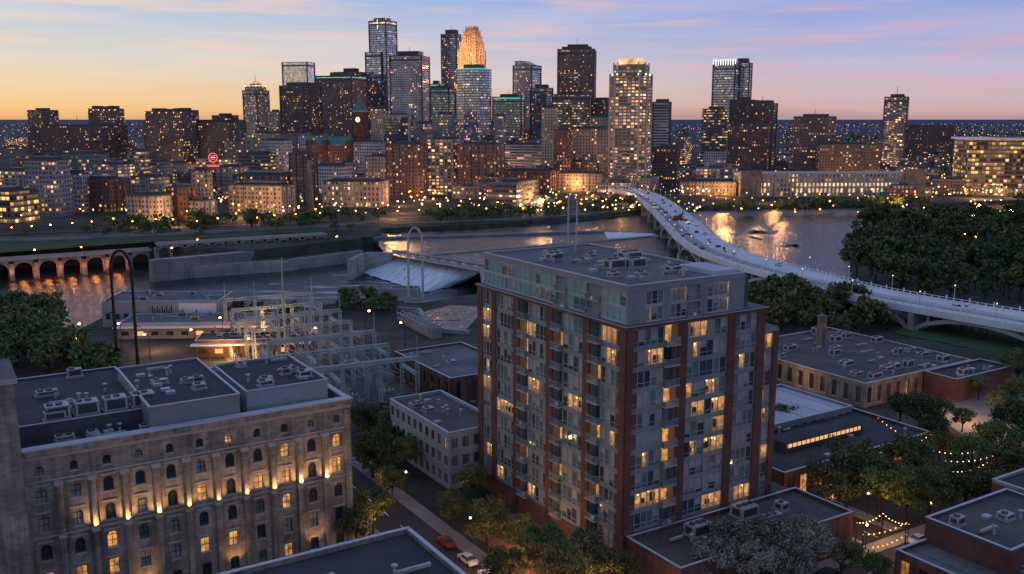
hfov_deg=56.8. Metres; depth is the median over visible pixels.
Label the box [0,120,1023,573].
ground
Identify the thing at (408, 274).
transmission pylon
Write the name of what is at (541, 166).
city building
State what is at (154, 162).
city building
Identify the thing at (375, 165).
office block
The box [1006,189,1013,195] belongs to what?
city building
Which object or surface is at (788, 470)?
restaurant building
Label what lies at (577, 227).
transmission pylon
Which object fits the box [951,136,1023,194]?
glass bank building
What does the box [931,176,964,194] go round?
city building
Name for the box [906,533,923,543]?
parked car
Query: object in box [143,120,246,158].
apartment slab
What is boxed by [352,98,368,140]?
clock tower
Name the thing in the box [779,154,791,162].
city building
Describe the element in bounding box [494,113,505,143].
office block
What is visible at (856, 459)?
deciduous tree
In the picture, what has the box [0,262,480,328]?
river water
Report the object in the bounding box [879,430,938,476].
deciduous tree
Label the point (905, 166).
city building
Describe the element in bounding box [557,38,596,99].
brown office skyscraper
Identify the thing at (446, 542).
parked car
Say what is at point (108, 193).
brick loft building
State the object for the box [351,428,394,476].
deciduous tree
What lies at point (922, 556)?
brown roof building
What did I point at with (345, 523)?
deciduous tree
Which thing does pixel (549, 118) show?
beige tower
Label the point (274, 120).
office block
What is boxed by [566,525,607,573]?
deciduous tree
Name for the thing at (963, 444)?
deciduous tree
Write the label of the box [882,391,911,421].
deciduous tree
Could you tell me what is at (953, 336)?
lawn
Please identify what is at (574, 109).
office block
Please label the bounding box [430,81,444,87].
office tower
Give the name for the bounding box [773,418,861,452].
clerestory
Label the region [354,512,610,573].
brick pavement
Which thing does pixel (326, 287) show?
river rapids
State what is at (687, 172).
city building
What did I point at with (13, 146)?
city building
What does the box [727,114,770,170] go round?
brown condo tower
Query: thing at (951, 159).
city building
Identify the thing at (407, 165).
condo building
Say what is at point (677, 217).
mobile crane
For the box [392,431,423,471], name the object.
deciduous tree
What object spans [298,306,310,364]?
light mast
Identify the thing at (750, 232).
rock shoal
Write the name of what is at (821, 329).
brick chimney
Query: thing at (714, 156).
office block
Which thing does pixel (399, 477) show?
deciduous tree
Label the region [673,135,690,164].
city building
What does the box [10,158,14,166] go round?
city building
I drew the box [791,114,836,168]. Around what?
brown slab tower
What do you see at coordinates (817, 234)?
river water
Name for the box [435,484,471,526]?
deciduous tree
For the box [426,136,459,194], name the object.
condo building
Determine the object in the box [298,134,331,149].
city building
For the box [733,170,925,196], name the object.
post office building
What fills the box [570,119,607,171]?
beige tower
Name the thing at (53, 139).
office block
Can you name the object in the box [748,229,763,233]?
rock shoal
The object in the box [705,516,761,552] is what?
deciduous tree
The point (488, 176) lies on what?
city building
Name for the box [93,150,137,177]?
apartment building
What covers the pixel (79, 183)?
apartment building
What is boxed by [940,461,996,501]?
deciduous tree
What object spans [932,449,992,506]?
string lights
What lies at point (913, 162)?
city building
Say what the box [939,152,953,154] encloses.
city building
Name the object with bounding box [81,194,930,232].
riverbank trees
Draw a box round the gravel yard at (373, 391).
[223,317,415,420]
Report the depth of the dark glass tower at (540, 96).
1563.46 m
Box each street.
[352,453,512,573]
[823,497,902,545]
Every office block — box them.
[26,122,128,158]
[88,106,124,125]
[127,148,150,174]
[188,108,198,119]
[212,113,238,121]
[214,164,248,187]
[238,151,274,170]
[246,131,291,151]
[260,131,291,170]
[268,109,280,130]
[318,162,352,192]
[353,139,385,172]
[364,153,385,178]
[414,121,433,142]
[433,112,456,137]
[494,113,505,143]
[505,142,540,167]
[552,91,591,128]
[591,97,608,115]
[700,106,728,166]
[704,149,725,166]
[778,168,815,170]
[815,142,880,170]
[905,125,954,157]
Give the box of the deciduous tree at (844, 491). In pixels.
[804,455,865,503]
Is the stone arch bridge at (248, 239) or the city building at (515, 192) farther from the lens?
the city building at (515, 192)
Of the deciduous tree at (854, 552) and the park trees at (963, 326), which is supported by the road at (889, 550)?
the deciduous tree at (854, 552)
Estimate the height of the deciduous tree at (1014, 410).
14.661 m
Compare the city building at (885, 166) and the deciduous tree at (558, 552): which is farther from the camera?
the city building at (885, 166)
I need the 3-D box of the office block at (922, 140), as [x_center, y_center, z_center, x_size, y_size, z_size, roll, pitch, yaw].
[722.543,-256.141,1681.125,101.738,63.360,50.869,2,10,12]
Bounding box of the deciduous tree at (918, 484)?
[889,470,938,523]
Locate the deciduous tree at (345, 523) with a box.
[331,499,375,538]
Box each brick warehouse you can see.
[777,326,971,407]
[923,358,1011,402]
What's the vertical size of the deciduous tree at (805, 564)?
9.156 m
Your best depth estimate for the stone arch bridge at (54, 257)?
531.92 m
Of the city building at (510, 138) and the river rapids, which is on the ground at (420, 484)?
the city building at (510, 138)
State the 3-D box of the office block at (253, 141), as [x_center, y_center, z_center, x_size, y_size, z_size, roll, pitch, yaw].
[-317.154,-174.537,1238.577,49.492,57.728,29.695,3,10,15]
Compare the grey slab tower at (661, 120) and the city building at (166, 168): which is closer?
the city building at (166, 168)
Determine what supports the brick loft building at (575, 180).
on the ground at (420, 484)
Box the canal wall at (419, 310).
[373,304,469,333]
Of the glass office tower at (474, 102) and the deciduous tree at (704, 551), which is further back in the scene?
the glass office tower at (474, 102)
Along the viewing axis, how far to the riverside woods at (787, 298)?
343.74 m
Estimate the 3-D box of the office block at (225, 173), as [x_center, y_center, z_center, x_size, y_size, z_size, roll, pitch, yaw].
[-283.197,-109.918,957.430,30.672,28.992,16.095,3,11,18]
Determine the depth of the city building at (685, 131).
2544.20 m
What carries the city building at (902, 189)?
on the ground at (420, 484)
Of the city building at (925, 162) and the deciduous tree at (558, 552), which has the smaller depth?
the deciduous tree at (558, 552)
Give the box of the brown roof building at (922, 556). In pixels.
[894,538,1023,573]
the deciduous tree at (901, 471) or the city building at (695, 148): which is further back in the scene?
the city building at (695, 148)
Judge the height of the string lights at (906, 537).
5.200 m
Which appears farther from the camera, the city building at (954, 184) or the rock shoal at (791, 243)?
the city building at (954, 184)
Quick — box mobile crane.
[672,196,689,219]
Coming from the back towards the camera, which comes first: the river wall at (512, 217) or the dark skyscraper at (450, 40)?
the dark skyscraper at (450, 40)
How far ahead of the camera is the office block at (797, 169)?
1085.97 m
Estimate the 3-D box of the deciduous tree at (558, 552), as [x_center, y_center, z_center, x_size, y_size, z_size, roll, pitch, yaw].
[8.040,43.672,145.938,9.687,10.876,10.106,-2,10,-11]
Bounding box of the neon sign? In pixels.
[207,153,219,168]
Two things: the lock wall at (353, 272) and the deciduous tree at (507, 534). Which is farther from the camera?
the lock wall at (353, 272)
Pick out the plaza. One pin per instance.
(466, 316)
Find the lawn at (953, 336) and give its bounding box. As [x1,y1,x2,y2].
[892,326,1023,354]
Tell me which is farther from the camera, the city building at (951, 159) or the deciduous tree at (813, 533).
the city building at (951, 159)
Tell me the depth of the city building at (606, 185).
957.36 m
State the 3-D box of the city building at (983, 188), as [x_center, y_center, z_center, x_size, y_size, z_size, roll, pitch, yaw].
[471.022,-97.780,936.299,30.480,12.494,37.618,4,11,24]
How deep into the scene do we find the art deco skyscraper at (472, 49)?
1661.48 m
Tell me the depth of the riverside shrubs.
345.48 m
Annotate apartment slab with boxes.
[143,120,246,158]
[144,108,197,163]
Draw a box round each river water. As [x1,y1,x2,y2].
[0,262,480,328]
[378,204,1019,282]
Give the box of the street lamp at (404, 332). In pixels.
[399,321,405,346]
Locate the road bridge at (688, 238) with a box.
[608,183,1023,340]
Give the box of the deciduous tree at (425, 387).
[416,379,443,392]
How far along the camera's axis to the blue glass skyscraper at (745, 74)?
1475.71 m
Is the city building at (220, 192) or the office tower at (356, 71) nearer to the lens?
the city building at (220, 192)
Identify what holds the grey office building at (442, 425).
on the ground at (420, 484)
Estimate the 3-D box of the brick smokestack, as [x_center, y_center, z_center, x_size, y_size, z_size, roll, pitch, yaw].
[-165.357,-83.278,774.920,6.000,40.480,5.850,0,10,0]
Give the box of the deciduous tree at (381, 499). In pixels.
[353,484,396,533]
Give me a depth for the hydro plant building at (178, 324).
323.40 m
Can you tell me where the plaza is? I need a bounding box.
[424,305,476,329]
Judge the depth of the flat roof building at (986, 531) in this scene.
146.22 m
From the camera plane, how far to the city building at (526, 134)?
1654.52 m
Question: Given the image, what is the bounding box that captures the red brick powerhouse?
[394,342,477,404]
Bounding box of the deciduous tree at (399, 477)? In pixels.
[375,463,408,495]
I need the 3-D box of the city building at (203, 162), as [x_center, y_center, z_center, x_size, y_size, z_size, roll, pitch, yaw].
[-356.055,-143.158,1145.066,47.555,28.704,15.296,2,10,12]
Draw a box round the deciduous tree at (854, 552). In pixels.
[819,533,866,573]
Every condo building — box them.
[385,141,428,198]
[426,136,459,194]
[456,141,504,185]
[652,144,680,185]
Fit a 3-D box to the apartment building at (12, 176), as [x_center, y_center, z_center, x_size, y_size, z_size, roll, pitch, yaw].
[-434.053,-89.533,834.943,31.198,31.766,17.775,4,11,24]
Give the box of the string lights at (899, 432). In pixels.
[878,417,930,464]
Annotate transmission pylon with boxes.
[105,249,140,366]
[404,227,426,301]
[565,193,579,244]
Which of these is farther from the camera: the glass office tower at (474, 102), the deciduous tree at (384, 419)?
the glass office tower at (474, 102)
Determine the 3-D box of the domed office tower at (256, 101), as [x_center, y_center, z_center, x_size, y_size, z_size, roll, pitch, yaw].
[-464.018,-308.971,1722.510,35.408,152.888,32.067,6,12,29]
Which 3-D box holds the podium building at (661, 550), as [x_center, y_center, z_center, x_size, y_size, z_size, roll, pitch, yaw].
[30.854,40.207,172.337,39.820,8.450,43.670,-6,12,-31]
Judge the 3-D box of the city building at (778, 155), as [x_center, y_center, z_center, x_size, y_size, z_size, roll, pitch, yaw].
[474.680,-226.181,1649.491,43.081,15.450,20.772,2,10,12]
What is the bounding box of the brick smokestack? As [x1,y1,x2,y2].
[307,160,313,209]
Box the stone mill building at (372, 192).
[322,177,388,207]
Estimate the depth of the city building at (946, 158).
1612.95 m
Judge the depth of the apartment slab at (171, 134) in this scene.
1270.99 m
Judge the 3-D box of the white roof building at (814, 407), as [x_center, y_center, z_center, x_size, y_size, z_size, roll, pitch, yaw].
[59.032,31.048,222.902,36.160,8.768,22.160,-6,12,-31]
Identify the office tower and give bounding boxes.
[242,80,269,132]
[279,82,323,134]
[315,72,367,136]
[343,68,364,75]
[371,101,385,138]
[389,47,429,122]
[429,85,455,122]
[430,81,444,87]
[456,64,491,142]
[492,94,524,139]
[880,87,908,166]
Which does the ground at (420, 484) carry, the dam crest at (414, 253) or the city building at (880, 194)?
the city building at (880, 194)
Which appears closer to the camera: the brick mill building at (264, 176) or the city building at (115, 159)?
the brick mill building at (264, 176)
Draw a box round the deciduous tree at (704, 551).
[689,535,740,573]
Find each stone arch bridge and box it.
[0,247,151,280]
[154,232,326,258]
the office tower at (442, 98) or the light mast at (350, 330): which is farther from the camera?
the office tower at (442, 98)
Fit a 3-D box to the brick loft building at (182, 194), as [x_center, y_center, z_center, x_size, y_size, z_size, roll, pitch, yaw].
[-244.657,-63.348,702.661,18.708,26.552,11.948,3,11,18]
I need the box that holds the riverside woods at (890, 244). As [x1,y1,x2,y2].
[838,201,1023,302]
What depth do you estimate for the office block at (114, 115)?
1348.56 m
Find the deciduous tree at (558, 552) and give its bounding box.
[531,537,595,573]
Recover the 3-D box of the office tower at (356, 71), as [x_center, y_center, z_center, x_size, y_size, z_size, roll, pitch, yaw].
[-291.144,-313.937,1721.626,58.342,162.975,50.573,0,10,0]
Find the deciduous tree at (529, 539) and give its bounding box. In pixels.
[510,518,568,565]
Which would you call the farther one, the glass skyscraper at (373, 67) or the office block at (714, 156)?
the glass skyscraper at (373, 67)
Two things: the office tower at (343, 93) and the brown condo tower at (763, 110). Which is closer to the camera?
the brown condo tower at (763, 110)
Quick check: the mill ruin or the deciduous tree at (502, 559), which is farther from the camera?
the mill ruin
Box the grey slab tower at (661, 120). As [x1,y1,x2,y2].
[651,99,671,160]
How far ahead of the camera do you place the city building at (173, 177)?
990.29 m
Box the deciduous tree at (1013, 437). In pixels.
[971,417,1023,463]
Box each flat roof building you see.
[217,526,465,573]
[924,468,1023,573]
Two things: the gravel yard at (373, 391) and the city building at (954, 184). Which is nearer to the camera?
the gravel yard at (373, 391)
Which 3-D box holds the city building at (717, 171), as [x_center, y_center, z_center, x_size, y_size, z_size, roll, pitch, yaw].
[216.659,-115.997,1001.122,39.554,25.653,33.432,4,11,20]
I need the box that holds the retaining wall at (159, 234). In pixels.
[0,222,365,241]
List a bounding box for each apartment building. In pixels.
[0,167,25,187]
[24,156,73,216]
[61,150,109,174]
[70,169,89,212]
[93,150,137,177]
[126,191,172,223]
[130,173,169,193]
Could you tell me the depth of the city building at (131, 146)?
1930.21 m
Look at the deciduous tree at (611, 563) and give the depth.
147.33 m
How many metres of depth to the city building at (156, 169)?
1128.75 m
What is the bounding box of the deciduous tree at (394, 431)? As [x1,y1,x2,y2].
[384,425,404,446]
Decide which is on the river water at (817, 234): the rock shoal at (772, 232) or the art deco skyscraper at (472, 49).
the rock shoal at (772, 232)
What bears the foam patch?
on the river water at (817, 234)
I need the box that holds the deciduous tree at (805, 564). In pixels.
[770,542,820,573]
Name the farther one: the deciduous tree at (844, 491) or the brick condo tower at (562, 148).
the brick condo tower at (562, 148)
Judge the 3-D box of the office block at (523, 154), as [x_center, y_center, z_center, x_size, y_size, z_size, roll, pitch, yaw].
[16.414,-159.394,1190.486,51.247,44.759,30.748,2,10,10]
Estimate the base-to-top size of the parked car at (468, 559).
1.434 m
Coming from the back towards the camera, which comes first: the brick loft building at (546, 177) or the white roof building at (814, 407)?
the brick loft building at (546, 177)
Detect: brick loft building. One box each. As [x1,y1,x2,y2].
[87,175,130,212]
[166,183,197,220]
[505,167,556,192]
[557,170,607,190]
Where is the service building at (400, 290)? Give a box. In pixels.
[367,285,420,296]
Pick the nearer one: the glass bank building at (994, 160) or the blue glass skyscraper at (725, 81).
the glass bank building at (994, 160)
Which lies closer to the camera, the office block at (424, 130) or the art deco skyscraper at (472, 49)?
the office block at (424, 130)
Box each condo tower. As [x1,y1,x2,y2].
[554,127,571,171]
[604,58,658,191]
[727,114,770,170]
[729,93,751,122]
[745,97,777,169]
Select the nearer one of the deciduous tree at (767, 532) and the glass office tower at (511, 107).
the deciduous tree at (767, 532)
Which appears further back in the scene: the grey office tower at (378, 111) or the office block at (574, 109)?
the office block at (574, 109)
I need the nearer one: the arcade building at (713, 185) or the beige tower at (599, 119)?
the arcade building at (713, 185)
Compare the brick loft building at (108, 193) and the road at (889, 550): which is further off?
the brick loft building at (108, 193)
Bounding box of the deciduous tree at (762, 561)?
[732,536,788,573]
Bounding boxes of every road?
[0,204,618,234]
[788,524,924,573]
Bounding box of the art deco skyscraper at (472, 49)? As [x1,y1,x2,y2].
[454,26,485,113]
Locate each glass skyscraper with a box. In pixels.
[365,52,382,137]
[368,16,397,114]
[711,59,739,108]
[737,58,752,96]
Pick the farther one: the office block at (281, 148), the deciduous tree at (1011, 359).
the office block at (281, 148)
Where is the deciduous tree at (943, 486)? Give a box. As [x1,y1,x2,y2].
[910,460,964,514]
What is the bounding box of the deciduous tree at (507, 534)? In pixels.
[494,512,535,550]
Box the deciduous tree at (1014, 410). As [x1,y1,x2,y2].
[987,394,1023,445]
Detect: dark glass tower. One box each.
[381,113,414,142]
[513,61,541,129]
[529,84,552,139]
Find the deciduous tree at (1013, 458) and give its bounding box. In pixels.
[988,446,1023,473]
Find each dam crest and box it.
[392,248,483,274]
[430,233,659,255]
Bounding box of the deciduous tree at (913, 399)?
[899,389,943,427]
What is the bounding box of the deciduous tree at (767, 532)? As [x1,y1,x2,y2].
[745,512,799,573]
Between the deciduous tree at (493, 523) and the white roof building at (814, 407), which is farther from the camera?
the white roof building at (814, 407)
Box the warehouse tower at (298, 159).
[288,150,318,203]
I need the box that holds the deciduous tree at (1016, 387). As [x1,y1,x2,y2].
[996,376,1023,398]
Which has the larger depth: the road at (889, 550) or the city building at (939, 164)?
the city building at (939, 164)
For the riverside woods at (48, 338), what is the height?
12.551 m
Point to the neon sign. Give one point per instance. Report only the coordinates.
(212, 157)
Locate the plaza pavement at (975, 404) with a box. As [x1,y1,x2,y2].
[941,390,1023,440]
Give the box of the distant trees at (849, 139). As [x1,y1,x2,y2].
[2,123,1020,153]
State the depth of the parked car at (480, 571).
154.72 m
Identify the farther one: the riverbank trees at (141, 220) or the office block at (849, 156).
the office block at (849, 156)
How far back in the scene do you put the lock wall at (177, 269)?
521.31 m
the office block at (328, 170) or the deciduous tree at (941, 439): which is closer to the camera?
the deciduous tree at (941, 439)
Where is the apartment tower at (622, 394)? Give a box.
[475,243,778,570]
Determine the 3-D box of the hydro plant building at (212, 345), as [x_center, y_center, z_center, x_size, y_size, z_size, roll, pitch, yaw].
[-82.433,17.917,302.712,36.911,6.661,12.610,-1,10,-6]
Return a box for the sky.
[0,0,1023,119]
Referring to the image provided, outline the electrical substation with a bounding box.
[215,283,419,407]
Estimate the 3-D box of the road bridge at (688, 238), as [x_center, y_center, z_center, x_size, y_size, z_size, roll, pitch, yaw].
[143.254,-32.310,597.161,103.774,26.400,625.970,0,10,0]
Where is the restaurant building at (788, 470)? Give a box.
[772,408,928,491]
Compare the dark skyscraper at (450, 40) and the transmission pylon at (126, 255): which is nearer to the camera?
the transmission pylon at (126, 255)
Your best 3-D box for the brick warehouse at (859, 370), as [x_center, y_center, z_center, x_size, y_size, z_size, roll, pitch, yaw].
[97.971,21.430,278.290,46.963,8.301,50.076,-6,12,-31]
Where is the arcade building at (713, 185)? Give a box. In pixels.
[679,166,736,195]
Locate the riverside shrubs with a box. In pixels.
[22,218,402,476]
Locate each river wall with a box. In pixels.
[385,229,604,238]
[391,208,636,223]
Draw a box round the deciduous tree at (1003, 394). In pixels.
[985,389,1012,407]
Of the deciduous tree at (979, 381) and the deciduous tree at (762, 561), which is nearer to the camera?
the deciduous tree at (762, 561)
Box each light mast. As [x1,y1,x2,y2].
[275,258,287,353]
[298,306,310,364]
[344,326,357,383]
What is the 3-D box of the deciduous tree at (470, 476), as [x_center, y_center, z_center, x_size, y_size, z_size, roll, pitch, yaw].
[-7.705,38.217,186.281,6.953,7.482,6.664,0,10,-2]
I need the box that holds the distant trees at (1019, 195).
[836,132,1023,200]
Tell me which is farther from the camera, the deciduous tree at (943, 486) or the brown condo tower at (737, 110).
the brown condo tower at (737, 110)
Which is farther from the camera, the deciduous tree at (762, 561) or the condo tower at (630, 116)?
the condo tower at (630, 116)
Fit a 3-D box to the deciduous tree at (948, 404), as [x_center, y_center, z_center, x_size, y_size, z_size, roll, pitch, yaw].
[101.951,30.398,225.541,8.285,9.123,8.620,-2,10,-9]
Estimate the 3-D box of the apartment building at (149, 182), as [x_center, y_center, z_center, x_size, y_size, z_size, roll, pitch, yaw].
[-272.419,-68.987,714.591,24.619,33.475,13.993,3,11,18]
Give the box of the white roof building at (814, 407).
[774,384,852,430]
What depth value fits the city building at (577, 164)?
1046.86 m
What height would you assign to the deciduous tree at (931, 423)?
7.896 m
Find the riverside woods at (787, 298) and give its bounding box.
[748,272,897,333]
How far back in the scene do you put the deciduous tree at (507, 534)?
160.98 m
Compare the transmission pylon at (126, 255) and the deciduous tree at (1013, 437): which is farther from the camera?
the transmission pylon at (126, 255)
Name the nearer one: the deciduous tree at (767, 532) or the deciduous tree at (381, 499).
the deciduous tree at (767, 532)
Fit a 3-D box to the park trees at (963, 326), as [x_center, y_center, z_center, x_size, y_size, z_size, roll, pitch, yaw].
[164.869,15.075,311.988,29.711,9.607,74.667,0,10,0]
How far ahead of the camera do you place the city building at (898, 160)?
1442.06 m
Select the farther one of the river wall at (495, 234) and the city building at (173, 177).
the city building at (173, 177)
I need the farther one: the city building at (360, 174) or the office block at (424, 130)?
the office block at (424, 130)
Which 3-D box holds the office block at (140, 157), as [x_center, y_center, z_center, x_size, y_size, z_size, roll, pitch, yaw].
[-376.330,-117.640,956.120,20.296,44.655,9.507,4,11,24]
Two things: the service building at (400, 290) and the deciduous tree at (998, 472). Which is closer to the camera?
the deciduous tree at (998, 472)
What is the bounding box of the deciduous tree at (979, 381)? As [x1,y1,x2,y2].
[967,374,993,399]
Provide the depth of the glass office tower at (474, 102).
1405.78 m
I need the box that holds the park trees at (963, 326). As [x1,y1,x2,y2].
[938,304,1023,358]
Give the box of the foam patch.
[604,232,658,238]
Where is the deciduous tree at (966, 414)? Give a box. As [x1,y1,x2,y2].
[952,406,977,431]
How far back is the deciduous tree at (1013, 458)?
183.87 m
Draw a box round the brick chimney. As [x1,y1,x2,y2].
[816,314,827,346]
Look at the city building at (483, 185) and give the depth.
879.29 m
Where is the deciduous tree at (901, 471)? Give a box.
[847,451,916,521]
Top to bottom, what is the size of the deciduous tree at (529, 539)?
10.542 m
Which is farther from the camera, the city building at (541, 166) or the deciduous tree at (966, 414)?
the city building at (541, 166)
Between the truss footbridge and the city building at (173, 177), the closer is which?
the truss footbridge
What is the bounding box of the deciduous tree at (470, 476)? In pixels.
[456,463,489,499]
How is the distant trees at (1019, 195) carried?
on the ground at (420, 484)
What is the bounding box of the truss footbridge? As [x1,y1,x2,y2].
[396,311,445,338]
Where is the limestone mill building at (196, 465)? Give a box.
[0,354,353,573]
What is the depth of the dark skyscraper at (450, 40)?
1790.17 m
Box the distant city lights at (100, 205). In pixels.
[0,123,1020,212]
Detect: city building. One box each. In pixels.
[3,144,24,148]
[4,137,27,146]
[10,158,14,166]
[14,153,55,166]
[110,158,126,160]
[129,143,136,149]
[150,159,172,166]
[150,164,159,172]
[160,161,199,173]
[161,171,186,185]
[176,169,215,193]
[196,157,237,171]
[215,187,227,198]
[224,139,246,163]
[253,127,268,132]
[291,132,311,151]
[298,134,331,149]
[339,160,357,174]
[357,173,364,176]
[452,182,482,198]
[474,179,492,198]
[478,174,502,181]
[487,133,521,142]
[487,177,538,212]
[505,163,516,168]
[517,139,540,142]
[525,130,528,139]
[530,195,554,210]
[533,165,553,168]
[572,159,598,171]
[597,179,635,192]
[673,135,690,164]
[680,166,697,179]
[682,128,689,136]
[691,142,700,154]
[691,172,695,178]
[696,165,737,178]
[775,159,788,168]
[776,149,787,153]
[776,153,789,158]
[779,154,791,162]
[783,145,791,150]
[871,192,899,200]
[880,162,890,170]
[889,181,918,200]
[894,156,912,166]
[896,164,917,170]
[904,160,922,165]
[907,157,928,165]
[916,155,939,163]
[917,166,939,174]
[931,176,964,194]
[933,155,950,162]
[934,161,952,166]
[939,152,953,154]
[949,155,953,162]
[971,184,1006,195]
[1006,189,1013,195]
[1014,185,1023,197]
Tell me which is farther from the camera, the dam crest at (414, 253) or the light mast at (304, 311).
the dam crest at (414, 253)
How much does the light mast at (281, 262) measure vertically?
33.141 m
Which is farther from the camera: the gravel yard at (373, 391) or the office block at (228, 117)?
the office block at (228, 117)
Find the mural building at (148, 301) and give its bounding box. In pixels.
[101,290,232,326]
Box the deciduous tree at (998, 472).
[965,465,1006,495]
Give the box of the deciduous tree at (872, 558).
[858,550,894,573]
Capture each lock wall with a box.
[149,233,386,281]
[190,249,362,277]
[347,251,392,279]
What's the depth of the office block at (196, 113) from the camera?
1475.36 m
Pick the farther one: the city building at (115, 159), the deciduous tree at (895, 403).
the city building at (115, 159)
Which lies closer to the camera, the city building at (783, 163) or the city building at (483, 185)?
the city building at (483, 185)
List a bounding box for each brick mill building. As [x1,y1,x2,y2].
[228,180,296,213]
[232,171,289,182]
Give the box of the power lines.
[137,199,575,286]
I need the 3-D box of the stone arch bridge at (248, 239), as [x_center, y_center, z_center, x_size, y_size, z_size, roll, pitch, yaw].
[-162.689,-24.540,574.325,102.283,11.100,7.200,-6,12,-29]
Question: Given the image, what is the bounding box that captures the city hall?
[305,132,354,161]
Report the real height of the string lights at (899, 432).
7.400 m
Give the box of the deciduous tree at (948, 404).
[920,395,958,418]
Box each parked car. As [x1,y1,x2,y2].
[436,535,456,549]
[457,552,478,566]
[477,569,491,573]
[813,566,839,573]
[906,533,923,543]
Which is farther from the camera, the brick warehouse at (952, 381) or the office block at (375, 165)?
the office block at (375, 165)
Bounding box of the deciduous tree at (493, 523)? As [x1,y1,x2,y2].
[463,491,513,551]
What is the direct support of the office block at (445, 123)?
on the ground at (420, 484)
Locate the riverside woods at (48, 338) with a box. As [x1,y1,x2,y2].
[0,288,90,374]
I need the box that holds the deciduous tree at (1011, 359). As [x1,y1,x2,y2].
[994,347,1023,377]
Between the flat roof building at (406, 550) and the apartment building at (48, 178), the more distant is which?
the apartment building at (48, 178)
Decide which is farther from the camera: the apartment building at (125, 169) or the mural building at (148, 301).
the apartment building at (125, 169)
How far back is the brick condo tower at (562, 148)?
1034.40 m
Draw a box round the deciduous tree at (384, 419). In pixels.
[373,408,393,430]
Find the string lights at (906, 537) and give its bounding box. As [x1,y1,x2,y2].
[855,512,909,573]
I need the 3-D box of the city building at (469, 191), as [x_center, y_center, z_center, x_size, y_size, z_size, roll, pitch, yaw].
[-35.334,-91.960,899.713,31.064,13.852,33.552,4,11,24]
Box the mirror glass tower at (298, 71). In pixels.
[281,62,314,85]
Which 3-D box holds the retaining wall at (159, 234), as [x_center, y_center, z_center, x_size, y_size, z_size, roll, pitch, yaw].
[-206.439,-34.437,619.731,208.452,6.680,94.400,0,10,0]
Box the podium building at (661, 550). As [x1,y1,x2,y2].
[626,481,853,573]
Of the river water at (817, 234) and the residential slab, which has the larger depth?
the residential slab
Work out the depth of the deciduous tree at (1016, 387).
240.59 m
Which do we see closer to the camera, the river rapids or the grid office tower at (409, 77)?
the river rapids
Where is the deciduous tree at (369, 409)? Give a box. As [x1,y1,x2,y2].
[350,400,380,428]
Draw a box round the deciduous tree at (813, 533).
[777,513,837,557]
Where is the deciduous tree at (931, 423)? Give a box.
[915,414,951,433]
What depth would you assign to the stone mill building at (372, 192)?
802.28 m
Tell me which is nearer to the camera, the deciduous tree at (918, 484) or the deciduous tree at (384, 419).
the deciduous tree at (918, 484)
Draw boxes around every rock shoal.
[744,230,765,234]
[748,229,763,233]
[761,230,778,233]
[779,242,799,246]
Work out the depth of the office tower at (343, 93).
1645.94 m
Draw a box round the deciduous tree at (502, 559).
[477,544,530,573]
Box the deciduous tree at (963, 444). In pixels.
[943,432,1002,471]
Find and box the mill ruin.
[189,196,216,220]
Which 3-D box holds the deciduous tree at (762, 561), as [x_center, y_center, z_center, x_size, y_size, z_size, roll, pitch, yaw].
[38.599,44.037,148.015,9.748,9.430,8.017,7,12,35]
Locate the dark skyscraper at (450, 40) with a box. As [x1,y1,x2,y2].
[441,30,461,87]
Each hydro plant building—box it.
[112,311,274,338]
[190,330,310,356]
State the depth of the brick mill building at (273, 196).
751.72 m
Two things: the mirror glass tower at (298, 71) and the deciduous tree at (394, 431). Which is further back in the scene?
the mirror glass tower at (298, 71)
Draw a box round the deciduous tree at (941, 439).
[923,428,957,464]
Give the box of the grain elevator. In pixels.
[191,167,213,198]
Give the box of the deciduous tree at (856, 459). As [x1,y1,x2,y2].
[811,434,883,508]
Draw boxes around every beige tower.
[541,104,557,166]
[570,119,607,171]
[590,109,608,127]
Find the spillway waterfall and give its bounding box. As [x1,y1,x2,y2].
[364,252,478,291]
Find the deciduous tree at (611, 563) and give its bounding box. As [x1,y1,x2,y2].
[592,545,640,573]
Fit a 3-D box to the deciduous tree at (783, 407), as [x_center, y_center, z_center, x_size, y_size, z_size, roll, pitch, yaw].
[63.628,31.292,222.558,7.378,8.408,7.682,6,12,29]
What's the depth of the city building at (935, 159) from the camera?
1566.60 m
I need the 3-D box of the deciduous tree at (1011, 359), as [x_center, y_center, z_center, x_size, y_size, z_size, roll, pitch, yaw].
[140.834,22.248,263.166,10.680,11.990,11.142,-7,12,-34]
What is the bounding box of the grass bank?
[0,225,365,252]
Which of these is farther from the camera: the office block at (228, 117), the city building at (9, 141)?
the city building at (9, 141)
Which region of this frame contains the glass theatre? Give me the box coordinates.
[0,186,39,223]
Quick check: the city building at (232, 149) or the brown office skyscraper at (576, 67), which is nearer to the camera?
the city building at (232, 149)
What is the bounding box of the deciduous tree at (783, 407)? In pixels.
[775,402,799,412]
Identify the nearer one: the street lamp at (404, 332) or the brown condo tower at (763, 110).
the street lamp at (404, 332)
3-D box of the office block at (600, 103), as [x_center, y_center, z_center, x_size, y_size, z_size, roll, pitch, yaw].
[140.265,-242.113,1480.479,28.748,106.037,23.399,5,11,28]
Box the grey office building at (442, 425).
[389,390,477,489]
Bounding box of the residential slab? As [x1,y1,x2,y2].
[27,108,58,125]
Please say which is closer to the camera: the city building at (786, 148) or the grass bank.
the grass bank
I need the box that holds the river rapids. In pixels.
[233,271,456,309]

